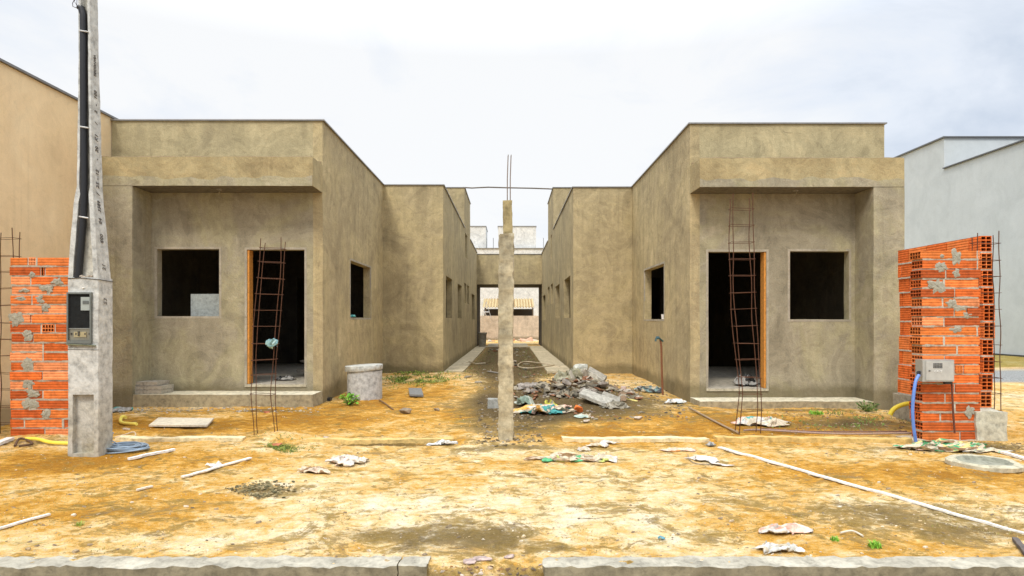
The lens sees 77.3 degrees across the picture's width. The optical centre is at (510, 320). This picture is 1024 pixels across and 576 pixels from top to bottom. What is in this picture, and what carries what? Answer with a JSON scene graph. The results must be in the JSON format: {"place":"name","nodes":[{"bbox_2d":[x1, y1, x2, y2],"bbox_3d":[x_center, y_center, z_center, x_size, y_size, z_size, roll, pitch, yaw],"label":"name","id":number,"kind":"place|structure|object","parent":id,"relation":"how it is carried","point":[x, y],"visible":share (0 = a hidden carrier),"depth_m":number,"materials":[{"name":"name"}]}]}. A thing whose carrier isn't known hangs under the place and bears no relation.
{"place":"outdoors","nodes":[
{"label":"outdoors","id":0,"kind":"place"},
{"bbox_2d":[135,388,172,393],"bbox_3d":[-5.429,1.067,9.700,0.486,0.056,0.303,0,0,0],"label":"concrete slab","id":1,"kind":"object","parent":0,"point":[153,391],"depth_m":9.55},
{"bbox_2d":[135,384,173,389],"bbox_3d":[-5.430,1.008,9.710,0.490,0.056,0.304,0,0,0],"label":"concrete slab","id":2,"kind":"object","parent":1,"relation":"on","point":[164,386],"depth_m":9.56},
{"bbox_2d":[136,380,169,385],"bbox_3d":[-5.447,0.948,9.730,0.372,0.056,0.304,0,0,0],"label":"concrete slab","id":3,"kind":"object","parent":2,"relation":"on","point":[151,382],"depth_m":9.60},
{"bbox_2d":[225,477,302,499],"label":"broken soil","id":4,"kind":"structure","parent":0,"point":[265,485],"depth_m":4.84,"materials":[{"name":"soil"}]},
{"bbox_2d":[444,346,486,372],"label":"path","id":5,"kind":"structure","parent":0,"point":[472,355],"depth_m":18.77,"materials":[{"name":"concrete"}]},
{"bbox_2d":[477,332,486,346],"bbox_3d":[-1.278,0.860,28.899,0.441,0.640,0.443,0,0,0],"label":"concrete tub","id":6,"kind":"object","parent":5,"relation":"on","point":[481,339],"visible":1,"depth_m":28.75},
{"bbox_2d":[487,343,528,346],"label":"path","id":7,"kind":"structure","parent":0,"point":[514,345],"depth_m":30.76,"materials":[{"name":"concrete"}]},
{"bbox_2d":[0,340,1023,575],"bbox_3d":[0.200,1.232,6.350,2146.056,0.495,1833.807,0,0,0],"label":"ground","id":8,"kind":"structure","parent":0,"point":[186,526],"depth_m":4.97,"materials":[{"name":"soil"}]},
{"bbox_2d":[0,437,14,444],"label":"wooden strip","id":9,"kind":"object","parent":8,"relation":"on","point":[5,440],"visible":1,"depth_m":6.69,"materials":[{"name":"white wood"}]},
{"bbox_2d":[0,228,20,433],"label":"rebar cage","id":10,"kind":"object","parent":8,"relation":"on","point":[13,256],"visible":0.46,"depth_m":7.26,"materials":[{"name":"metal"}]},
{"bbox_2d":[14,437,33,446],"bbox_3d":[-5.032,1.260,6.598,0.368,0.064,0.154,0,0,41],"label":"root","id":11,"kind":"object","parent":8,"relation":"on","point":[24,445],"visible":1,"depth_m":6.58,"materials":[{"name":"brown wood"}]},
{"bbox_2d":[0,513,50,528],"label":"wooden strip","id":12,"kind":"object","parent":8,"relation":"on","point":[23,521],"visible":1,"depth_m":4.12,"materials":[{"name":"white wood"}]},
{"bbox_2d":[8,257,68,435],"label":"brick pier","id":13,"kind":"structure","parent":8,"relation":"on","point":[39,372],"depth_m":7.06,"materials":[{"name":"brick"}]},
{"bbox_2d":[25,437,67,444],"bbox_3d":[-4.802,1.249,6.622,0.660,0.052,0.092,0,0,18],"label":"hose","id":14,"kind":"object","parent":8,"relation":"on","point":[48,441],"visible":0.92,"depth_m":6.56,"materials":[{"name":"plastic"}]},
{"bbox_2d":[0,58,117,425],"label":"neighbour house","id":15,"kind":"structure","parent":8,"relation":"on","point":[38,145],"depth_m":8.37,"materials":[{"name":"beige paint"}]},
{"bbox_2d":[66,0,112,456],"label":"utility pole","id":16,"kind":"object","parent":8,"relation":"on","point":[89,323],"visible":0.98,"depth_m":6.07,"materials":[{"name":"concrete"}]},
{"bbox_2d":[112,407,132,411],"bbox_3d":[-5.548,1.265,9.145,0.285,0.072,0.227,0,0,0],"label":"rag","id":17,"kind":"object","parent":8,"relation":"on","point":[118,409],"visible":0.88,"depth_m":9.12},
{"bbox_2d":[105,432,149,453],"bbox_3d":[-3.813,1.209,6.338,0.464,0.168,0.358,0,0,0],"label":"cable coil","id":18,"kind":"object","parent":8,"relation":"on","point":[125,446],"visible":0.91,"depth_m":6.26,"materials":[{"name":"plastic"}]},
{"bbox_2d":[119,415,137,425],"bbox_3d":[-4.813,1.256,8.013,0.135,0.074,0.659,0,0,-42],"label":"hose","id":19,"kind":"object","parent":8,"relation":"on","point":[126,423],"visible":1,"depth_m":7.91,"materials":[{"name":"plastic"}]},
{"bbox_2d":[128,448,174,459],"bbox_3d":[-3.386,1.261,6.050,0.038,0.029,0.446,0,0,29],"label":"wooden strip","id":20,"kind":"object","parent":8,"relation":"on","point":[150,454],"visible":1,"depth_m":6.02,"materials":[{"name":"white wood"}]},
{"bbox_2d":[114,435,246,442],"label":"foundation beam","id":21,"kind":"structure","parent":8,"relation":"on","point":[145,439],"depth_m":6.84,"materials":[{"name":"concrete"}]},
{"bbox_2d":[149,417,213,426],"bbox_3d":[-4.018,1.246,7.871,1.102,0.043,0.570,0,0,13],"label":"board","id":22,"kind":"object","parent":8,"relation":"on","point":[179,422],"visible":1,"depth_m":7.76,"materials":[{"name":"wood"}]},
{"bbox_2d":[205,461,221,466],"bbox_3d":[-2.619,1.270,5.679,0.166,0.050,0.074,0,0,0],"label":"paper scrap","id":23,"kind":"object","parent":8,"relation":"on","point":[213,464],"visible":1,"depth_m":5.65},
{"bbox_2d":[0,554,429,575],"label":"kerb","id":24,"kind":"structure","parent":8,"relation":"on","point":[167,565],"depth_m":3.40,"materials":[{"name":"concrete"}]},
{"bbox_2d":[181,457,251,477],"bbox_3d":[-2.558,1.281,5.616,0.038,0.027,0.824,0,0,17],"label":"wooden strip","id":25,"kind":"object","parent":8,"relation":"on","point":[215,467],"visible":1,"depth_m":5.57,"materials":[{"name":"white wood"}]},
{"bbox_2d":[119,406,320,412],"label":"gravel chips","id":26,"kind":"object","parent":8,"relation":"on","point":[225,408],"visible":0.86,"depth_m":9.17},
{"bbox_2d":[250,238,285,434],"bbox_3d":[-2.700,0.198,7.135,0.357,2.237,0.139,0,0,0],"label":"rebar cage","id":27,"kind":"object","parent":8,"relation":"on","point":[257,326],"visible":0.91,"depth_m":7.15,"materials":[{"name":"metal"}]},
{"bbox_2d":[265,338,277,348],"bbox_3d":[-2.622,0.249,7.048,0.144,0.133,0.086,0,0,0],"label":"rag","id":28,"kind":"object","parent":27,"relation":"attached to","point":[271,343],"visible":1,"depth_m":7.03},
{"bbox_2d":[234,431,318,453],"bbox_3d":[-2.393,1.269,6.686,0.963,0.096,0.785,0,0,0],"label":"ground cover","id":29,"kind":"object","parent":8,"relation":"on","point":[284,447],"visible":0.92,"depth_m":6.51,"materials":[{"name":"green plant"}]},
{"bbox_2d":[102,119,476,407],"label":"unfinished house","id":30,"kind":"structure","parent":8,"relation":"on","point":[197,206],"depth_m":10.00,"materials":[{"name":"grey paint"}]},
{"bbox_2d":[191,294,218,315],"bbox_3d":[-4.747,0.281,10.374,0.853,1.424,0.036,0,0,0],"label":"plaster board","id":31,"kind":"object","parent":30,"relation":"on","point":[204,304],"visible":0.21,"depth_m":10.36,"materials":[{"name":"grey"}]},
{"bbox_2d":[274,375,295,379],"bbox_3d":[-3.760,0.952,10.690,0.344,0.067,0.377,0,0,0],"label":"rag","id":32,"kind":"object","parent":30,"relation":"on","point":[286,377],"visible":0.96,"depth_m":10.62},
{"bbox_2d":[297,466,330,472],"bbox_3d":[-1.679,1.270,5.471,0.300,0.060,0.151,0,0,0],"label":"torn paper","id":33,"kind":"object","parent":8,"relation":"on","point":[305,469],"visible":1,"depth_m":5.44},
{"bbox_2d":[325,454,368,466],"bbox_3d":[-1.504,1.265,5.839,0.364,0.074,0.327,0,0,27],"label":"torn paper","id":34,"kind":"object","parent":8,"relation":"on","point":[347,460],"visible":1,"depth_m":5.77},
{"bbox_2d":[339,393,359,404],"bbox_3d":[-2.423,1.187,9.661,0.343,0.183,0.342,0,0,0],"label":"weed plant","id":35,"kind":"object","parent":8,"relation":"on","point":[349,396],"visible":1,"depth_m":9.64,"materials":[{"name":"green plant"}]},
{"bbox_2d":[345,363,382,400],"bbox_3d":[-2.435,1.021,10.640,0.618,0.598,0.620,0,0,0],"label":"concrete tank","id":36,"kind":"object","parent":8,"relation":"on","point":[364,381],"visible":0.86,"depth_m":10.39,"materials":[{"name":"concrete"}]},
{"bbox_2d":[307,437,453,444],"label":"foundation beam","id":37,"kind":"structure","parent":8,"relation":"on","point":[376,441],"depth_m":6.84,"materials":[{"name":"concrete"}]},
{"bbox_2d":[399,408,411,413],"bbox_3d":[-1.452,1.265,8.932,0.117,0.086,0.222,0,0,-40],"label":"stone","id":38,"kind":"object","parent":8,"relation":"on","point":[406,410],"visible":0.99,"depth_m":8.89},
{"bbox_2d":[409,388,422,396],"bbox_3d":[-1.639,1.238,11.078,0.225,0.049,1.030,0,0,-10],"label":"concrete block","id":39,"kind":"object","parent":8,"relation":"on","point":[415,392],"visible":1,"depth_m":10.91,"materials":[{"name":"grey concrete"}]},
{"bbox_2d":[382,370,466,387],"bbox_3d":[-2.110,1.195,13.067,2.440,0.157,3.347,0,0,0],"label":"ground cover","id":40,"kind":"object","parent":8,"relation":"on","point":[401,380],"visible":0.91,"depth_m":13.34,"materials":[{"name":"green plant"}]},
{"bbox_2d":[426,439,457,445],"bbox_3d":[-0.711,1.291,6.688,0.335,0.105,0.152,0,0,0],"label":"plastic scrap","id":41,"kind":"object","parent":8,"relation":"on","point":[443,442],"visible":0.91,"depth_m":6.66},
{"bbox_2d":[463,558,475,564],"bbox_3d":[-0.222,1.315,3.495,0.073,0.017,0.060,0,0,0],"label":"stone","id":42,"kind":"object","parent":8,"relation":"on","point":[469,561],"visible":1,"depth_m":3.49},
{"bbox_2d":[472,556,492,560],"bbox_3d":[-0.156,1.309,3.527,0.117,0.014,0.058,0,0,0],"label":"stone","id":43,"kind":"object","parent":8,"relation":"on","point":[481,558],"visible":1,"depth_m":3.52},
{"bbox_2d":[434,564,542,575],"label":"leaf litter","id":44,"kind":"object","parent":8,"relation":"on","point":[469,568],"visible":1,"depth_m":3.43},
{"bbox_2d":[488,398,497,408],"bbox_3d":[-0.238,1.218,9.414,0.193,0.145,0.194,0,0,0],"label":"concrete block","id":45,"kind":"object","parent":8,"relation":"on","point":[492,403],"depth_m":9.33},
{"bbox_2d":[498,155,514,440],"bbox_3d":[-0.046,-0.151,6.803,0.183,3.220,0.199,0,0,0],"label":"concrete post","id":46,"kind":"object","parent":8,"relation":"on","point":[505,340],"visible":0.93,"depth_m":6.72,"materials":[{"name":"concrete"}]},
{"bbox_2d":[470,226,543,315],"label":"distant house","id":47,"kind":"structure","parent":8,"relation":"on","point":[524,239],"depth_m":48.00,"materials":[{"name":"white paint"}]},
{"bbox_2d":[465,348,549,377],"bbox_3d":[-0.106,1.183,20.268,2.005,0.113,13.473,0,0,0],"label":"ground cover","id":48,"kind":"object","parent":8,"relation":"on","point":[518,362],"visible":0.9,"depth_m":17.23,"materials":[{"name":"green plant"}]},
{"bbox_2d":[483,298,533,315],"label":"tiled shed","id":49,"kind":"structure","parent":8,"relation":"on","point":[518,303],"depth_m":43.01,"materials":[{"name":"tile"}]},
{"bbox_2d":[476,348,541,446],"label":"soil crumbs","id":50,"kind":"object","parent":8,"relation":"on","point":[506,440],"visible":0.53,"depth_m":7.70,"materials":[{"name":"soil"}]},
{"bbox_2d":[477,254,541,345],"bbox_3d":[-0.047,-0.868,31.290,3.406,4.435,3.420,0,0,0],"label":"covered gateway","id":51,"kind":"object","parent":8,"relation":"on","point":[527,272],"visible":0.69,"depth_m":29.61,"materials":[{"name":"beige paint"}]},
{"bbox_2d":[480,316,538,339],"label":"boundary wall","id":52,"kind":"structure","parent":8,"relation":"on","point":[525,327],"depth_m":40.00,"materials":[{"name":"paint"}]},
{"bbox_2d":[5,412,1021,564],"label":"pebbles","id":53,"kind":"object","parent":8,"relation":"on","point":[327,553],"visible":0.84,"depth_m":4.19,"materials":[{"name":"stone"}]},
{"bbox_2d":[3,410,1023,561],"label":"sand crumbs","id":54,"kind":"object","parent":8,"relation":"on","point":[524,500],"visible":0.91,"depth_m":4.27,"materials":[{"name":"sand"}]},
{"bbox_2d":[514,395,534,404],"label":"cement sack","id":55,"kind":"object","parent":8,"relation":"on","point":[526,399],"visible":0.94,"depth_m":9.39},
{"bbox_2d":[517,382,537,389],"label":"cement sack","id":56,"kind":"object","parent":8,"relation":"on","point":[523,385],"visible":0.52,"depth_m":11.26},
{"bbox_2d":[523,387,539,392],"bbox_3d":[0.329,1.109,10.225,0.212,0.102,0.265,0,0,36],"label":"dusty sheet","id":57,"kind":"object","parent":8,"relation":"on","point":[528,390],"visible":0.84,"depth_m":10.18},
{"bbox_2d":[514,404,576,413],"bbox_3d":[0.461,1.210,8.881,0.904,0.122,0.514,0,0,0],"label":"cement sack","id":58,"kind":"object","parent":8,"relation":"on","point":[546,408],"visible":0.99,"depth_m":8.77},
{"bbox_2d":[523,452,608,461],"bbox_3d":[0.510,1.260,5.906,0.784,0.065,0.265,0,0,0],"label":"cement sack","id":59,"kind":"object","parent":8,"relation":"on","point":[562,457],"visible":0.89,"depth_m":5.88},
{"bbox_2d":[557,389,578,395],"bbox_3d":[0.873,1.093,9.780,0.342,0.100,0.255,0,0,0],"label":"dusty sheet","id":60,"kind":"object","parent":8,"relation":"on","point":[567,391],"visible":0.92,"depth_m":9.72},
{"bbox_2d":[554,367,597,380],"bbox_3d":[1.123,0.918,10.899,0.745,0.248,0.567,0,0,10],"label":"cement sack","id":61,"kind":"object","parent":8,"relation":"on","point":[575,373],"visible":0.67,"depth_m":10.83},
{"bbox_2d":[574,405,582,412],"bbox_3d":[0.942,1.225,8.838,0.126,0.120,0.077,0,0,-9],"label":"brick fragment","id":62,"kind":"object","parent":8,"relation":"on","point":[579,409],"visible":0.99,"depth_m":8.82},
{"bbox_2d":[573,364,587,369],"bbox_3d":[1.239,0.853,11.501,0.395,0.197,0.677,0,0,0],"label":"boulder","id":63,"kind":"object","parent":8,"relation":"on","point":[580,366],"visible":0.52,"depth_m":11.20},
{"bbox_2d":[588,367,606,381],"bbox_3d":[1.509,0.948,11.202,0.308,0.266,0.317,0,0,19],"label":"broken slab","id":64,"kind":"object","parent":63,"relation":"on","point":[601,376],"depth_m":11.21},
{"bbox_2d":[574,413,590,417],"bbox_3d":[0.957,1.253,8.467,0.243,0.055,0.136,0,0,0],"label":"plastic scrap","id":65,"kind":"object","parent":8,"relation":"on","point":[581,415],"visible":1,"depth_m":8.43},
{"bbox_2d":[577,446,590,450],"bbox_3d":[0.736,1.276,6.370,0.156,0.044,0.092,0,0,0],"label":"paper scrap","id":66,"kind":"object","parent":8,"relation":"on","point":[585,448],"visible":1,"depth_m":6.36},
{"bbox_2d":[586,443,609,446],"bbox_3d":[0.905,1.281,6.623,0.255,0.045,0.104,0,0,0],"label":"paper scrap","id":67,"kind":"object","parent":8,"relation":"on","point":[600,444],"visible":1,"depth_m":6.59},
{"bbox_2d":[514,373,687,420],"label":"rubble crumbs","id":68,"kind":"object","parent":8,"relation":"on","point":[594,418],"visible":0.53,"depth_m":8.93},
{"bbox_2d":[591,453,617,462],"bbox_3d":[0.863,1.258,5.879,0.261,0.072,0.156,0,0,0],"label":"cement sack","id":69,"kind":"object","parent":8,"relation":"on","point":[599,456],"visible":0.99,"depth_m":5.86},
{"bbox_2d":[598,400,629,408],"bbox_3d":[1.507,1.215,9.299,0.471,0.107,0.308,0,0,0],"label":"cement sack","id":70,"kind":"object","parent":8,"relation":"on","point":[616,404],"visible":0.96,"depth_m":9.23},
{"bbox_2d":[579,388,612,407],"bbox_3d":[1.270,1.137,9.417,0.464,0.239,0.325,0,0,21],"label":"broken slab","id":71,"kind":"object","parent":70,"relation":"on","point":[595,397],"depth_m":9.35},
{"bbox_2d":[602,391,620,401],"bbox_3d":[1.526,1.167,9.653,0.294,0.156,0.432,0,0,17],"label":"broken slab","id":72,"kind":"object","parent":70,"relation":"on","point":[612,396],"depth_m":9.68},
{"bbox_2d":[561,436,708,442],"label":"foundation beam","id":73,"kind":"structure","parent":8,"relation":"on","point":[631,439],"depth_m":6.84,"materials":[{"name":"concrete"}]},
{"bbox_2d":[631,385,661,392],"bbox_3d":[2.425,1.207,11.294,0.584,0.130,0.385,0,0,0],"label":"rag","id":74,"kind":"object","parent":8,"relation":"on","point":[650,389],"visible":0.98,"depth_m":11.21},
{"bbox_2d":[655,336,663,394],"bbox_3d":[2.518,0.802,10.860,0.213,1.068,0.062,0,0,-35],"label":"standpipe","id":75,"kind":"object","parent":8,"relation":"on","point":[661,353],"visible":0.93,"depth_m":10.88,"materials":[{"name":"metal"}]},
{"bbox_2d":[665,398,686,402],"bbox_3d":[2.551,1.236,9.845,0.350,0.081,0.160,0,0,0],"label":"plastic scrap","id":76,"kind":"object","parent":8,"relation":"on","point":[672,400],"visible":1,"depth_m":9.81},
{"bbox_2d":[660,447,695,451],"bbox_3d":[1.662,1.283,6.391,0.384,0.039,0.113,0,0,7],"label":"rag","id":77,"kind":"object","parent":8,"relation":"on","point":[679,449],"visible":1,"depth_m":6.36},
{"bbox_2d":[685,455,731,465],"bbox_3d":[1.808,1.260,5.816,0.177,0.056,0.453,0,0,-34],"label":"rag","id":78,"kind":"object","parent":8,"relation":"on","point":[713,460],"visible":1,"depth_m":5.80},
{"bbox_2d":[688,407,738,433],"bbox_3d":[2.558,1.255,8.142,0.051,0.047,2.092,0,0,1],"label":"pipe","id":79,"kind":"object","parent":8,"relation":"on","point":[727,427],"visible":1,"depth_m":8.03,"materials":[{"name":"metal"}]},
{"bbox_2d":[541,122,904,409],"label":"unfinished house","id":80,"kind":"structure","parent":8,"relation":"on","point":[624,268],"depth_m":10.00,"materials":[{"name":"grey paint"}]},
{"bbox_2d":[465,187,551,189],"bbox_3d":[-0.055,-4.551,22.000,3.155,0.107,0.043,0,0,0],"label":"roof pole","id":81,"kind":"object","parent":80,"relation":"on","point":[509,187],"visible":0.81,"depth_m":21.98,"materials":[{"name":"grey wood"}]},
{"bbox_2d":[733,374,759,385],"bbox_3d":[3.825,0.959,10.422,0.449,0.178,0.448,0,0,0],"label":"rag","id":82,"kind":"object","parent":80,"relation":"on","point":[749,381],"visible":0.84,"depth_m":10.32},
{"bbox_2d":[728,193,762,434],"bbox_3d":[2.619,-0.053,7.135,0.345,2.715,0.139,0,0,0],"label":"rebar cage","id":83,"kind":"object","parent":8,"relation":"on","point":[751,292],"visible":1,"depth_m":7.08,"materials":[{"name":"metal"}]},
{"bbox_2d":[731,416,790,426],"bbox_3d":[3.092,1.237,7.886,0.762,0.119,0.400,0,0,0],"label":"cement sack","id":84,"kind":"object","parent":8,"relation":"on","point":[770,421],"visible":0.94,"depth_m":7.82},
{"bbox_2d":[750,541,805,554],"bbox_3d":[1.513,1.283,3.629,0.294,0.059,0.127,0,0,0],"label":"torn paper","id":85,"kind":"object","parent":8,"relation":"on","point":[767,547],"visible":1,"depth_m":3.61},
{"bbox_2d":[543,555,1023,575],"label":"kerb","id":86,"kind":"structure","parent":8,"relation":"on","point":[700,565],"depth_m":3.39,"materials":[{"name":"concrete"}]},
{"bbox_2d":[758,523,812,534],"bbox_3d":[1.693,1.276,3.943,0.360,0.057,0.148,0,0,0],"label":"torn paper","id":87,"kind":"object","parent":8,"relation":"on","point":[792,528],"visible":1,"depth_m":3.92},
{"bbox_2d":[713,435,912,443],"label":"foundation beam","id":88,"kind":"structure","parent":8,"relation":"on","point":[806,439],"depth_m":6.84,"materials":[{"name":"concrete"}]},
{"bbox_2d":[807,410,823,414],"bbox_3d":[4.124,1.235,8.625,0.199,0.055,0.216,0,0,0],"label":"grass tuft","id":89,"kind":"object","parent":8,"relation":"on","point":[816,412],"visible":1,"depth_m":8.60,"materials":[{"name":"green plant"}]},
{"bbox_2d":[743,429,911,434],"bbox_3d":[3.826,1.250,7.216,2.395,0.045,0.234,0,0,3],"label":"pipe","id":90,"kind":"object","parent":8,"relation":"on","point":[881,433],"visible":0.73,"depth_m":7.14,"materials":[{"name":"metal"}]},
{"bbox_2d":[762,428,906,431],"bbox_3d":[3.699,1.257,7.299,1.587,0.025,0.108,0,0,7],"label":"pipe","id":91,"kind":"object","parent":8,"relation":"on","point":[836,431],"visible":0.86,"depth_m":7.26,"materials":[{"name":"metal"}]},
{"bbox_2d":[767,408,906,432],"bbox_3d":[4.276,1.262,8.368,1.720,0.116,2.838,0,0,23],"label":"ground cover","id":92,"kind":"object","parent":8,"relation":"on","point":[873,419],"visible":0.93,"depth_m":8.11,"materials":[{"name":"green plant"}]},
{"bbox_2d":[773,408,906,430],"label":"soil crumbs","id":93,"kind":"object","parent":8,"relation":"on","point":[827,417],"visible":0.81,"depth_m":8.14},
{"bbox_2d":[840,530,863,536],"bbox_3d":[2.079,1.294,3.904,0.129,0.016,0.073,0,0,23],"label":"strap","id":94,"kind":"object","parent":8,"relation":"on","point":[854,531],"visible":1,"depth_m":3.90,"materials":[{"name":"plastic"}]},
{"bbox_2d":[855,400,879,411],"bbox_3d":[5.117,1.226,9.165,0.305,0.161,0.317,0,0,23],"label":"weed plant","id":95,"kind":"object","parent":8,"relation":"on","point":[869,408],"visible":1,"depth_m":9.14,"materials":[{"name":"green plant"}]},
{"bbox_2d":[718,446,1023,533],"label":"long batten","id":96,"kind":"object","parent":8,"relation":"on","point":[887,494],"visible":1,"depth_m":4.77,"materials":[{"name":"white wood"}]},
{"bbox_2d":[867,539,881,548],"bbox_3d":[2.105,1.292,3.708,0.096,0.039,0.088,0,0,0],"label":"grass tuft","id":97,"kind":"object","parent":8,"relation":"on","point":[874,544],"visible":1,"depth_m":3.69,"materials":[{"name":"green plant"}]},
{"bbox_2d":[888,401,908,415],"bbox_3d":[4.966,1.113,8.100,0.370,0.188,0.055,0,0,0],"label":"hose","id":98,"kind":"object","parent":8,"relation":"on","point":[893,409],"visible":0.77,"depth_m":8.08,"materials":[{"name":"plastic"}]},
{"bbox_2d":[893,438,987,451],"bbox_3d":[4.394,1.262,6.505,1.007,0.091,0.315,0,0,0],"label":"cement sack","id":99,"kind":"object","parent":8,"relation":"on","point":[946,445],"visible":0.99,"depth_m":6.44,"materials":[{"name":"paper"}]},
{"bbox_2d":[896,248,985,442],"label":"brick pier","id":100,"kind":"structure","parent":8,"relation":"on","point":[945,295],"depth_m":6.87,"materials":[{"name":"brick"}]},
{"bbox_2d":[915,359,953,383],"bbox_3d":[4.499,0.544,6.805,0.367,0.261,0.134,0,0,0],"label":"meter box","id":101,"kind":"object","parent":100,"relation":"attached to","point":[934,370],"visible":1,"depth_m":6.74,"materials":[{"name":"metal"}]},
{"bbox_2d":[911,374,920,441],"bbox_3d":[4.270,0.919,6.733,0.128,0.709,0.045,0,0,-24],"label":"hose","id":102,"kind":"object","parent":101,"relation":"hanging from","point":[912,406],"visible":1,"depth_m":6.71,"materials":[{"name":"plastic"}]},
{"bbox_2d":[926,361,953,379],"bbox_3d":[4.527,0.530,6.744,0.287,0.203,0.013,0,0,0],"label":"door","id":103,"kind":"structure","parent":101,"relation":"in","point":[935,370],"depth_m":6.74,"materials":[{"name":"metal"}]},
{"bbox_2d":[951,382,955,432],"bbox_3d":[4.703,0.918,6.800,0.054,0.557,0.020,0,0,0],"label":"pipe","id":104,"kind":"object","parent":101,"relation":"attached to","point":[953,415],"visible":1,"depth_m":6.79,"materials":[{"name":"metal"}]},
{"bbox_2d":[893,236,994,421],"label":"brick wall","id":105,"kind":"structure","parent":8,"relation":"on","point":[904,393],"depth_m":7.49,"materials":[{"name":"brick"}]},
{"bbox_2d":[894,136,1023,356],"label":"neighbour house","id":106,"kind":"structure","parent":8,"relation":"on","point":[959,187],"depth_m":25.24,"materials":[{"name":"painted plaster"}]},
{"bbox_2d":[901,441,1022,453],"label":"soil crumbs","id":107,"kind":"object","parent":8,"relation":"on","point":[981,453],"visible":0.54,"depth_m":6.45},
{"bbox_2d":[945,453,1023,473],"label":"manhole cover","id":108,"kind":"object","parent":8,"relation":"on","point":[986,463],"visible":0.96,"depth_m":5.72,"materials":[{"name":"concrete"}]},
{"bbox_2d":[962,447,1011,452],"bbox_3d":[4.693,1.286,6.387,0.542,0.055,0.167,0,0,11],"label":"cement sack","id":109,"kind":"object","parent":8,"relation":"on","point":[991,449],"visible":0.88,"depth_m":6.34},
{"bbox_2d":[974,408,1007,440],"bbox_3d":[5.146,1.168,6.991,0.341,0.400,0.319,0,0,0],"label":"concrete block","id":110,"kind":"object","parent":8,"relation":"on","point":[991,424],"depth_m":6.84,"materials":[{"name":"concrete"}]},
{"bbox_2d":[970,231,1002,409],"bbox_3d":[5.207,0.049,7.005,0.281,2.048,0.120,0,0,0],"label":"rebar cage","id":111,"kind":"object","parent":110,"relation":"on","point":[993,309],"visible":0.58,"depth_m":6.96,"materials":[{"name":"metal"}]},
{"bbox_2d":[1000,451,1023,459],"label":"wooden strip","id":112,"kind":"object","parent":8,"relation":"on","point":[1013,455],"visible":1,"depth_m":6.11,"materials":[{"name":"white wood"}]},
{"bbox_2d":[1012,537,1023,554],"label":"wooden strip","id":113,"kind":"object","parent":8,"relation":"on","point":[1018,543],"visible":1,"depth_m":3.67,"materials":[{"name":"grey wood"}]},
{"bbox_2d":[0,0,1023,247],"label":"sky","id":114,"kind":"structure","parent":0,"point":[577,92],"materials":[{"name":"white"}]},
{"bbox_2d":[529,346,569,372],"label":"path","id":115,"kind":"structure","parent":0,"point":[542,354],"depth_m":18.84,"materials":[{"name":"concrete"}]},
{"bbox_2d":[517,361,559,368],"bbox_3d":[0.728,1.169,16.807,1.102,0.054,2.413,0,0,0],"label":"hose","id":116,"kind":"object","parent":115,"relation":"on","point":[536,367],"visible":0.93,"depth_m":16.44,"materials":[{"name":"plastic"}]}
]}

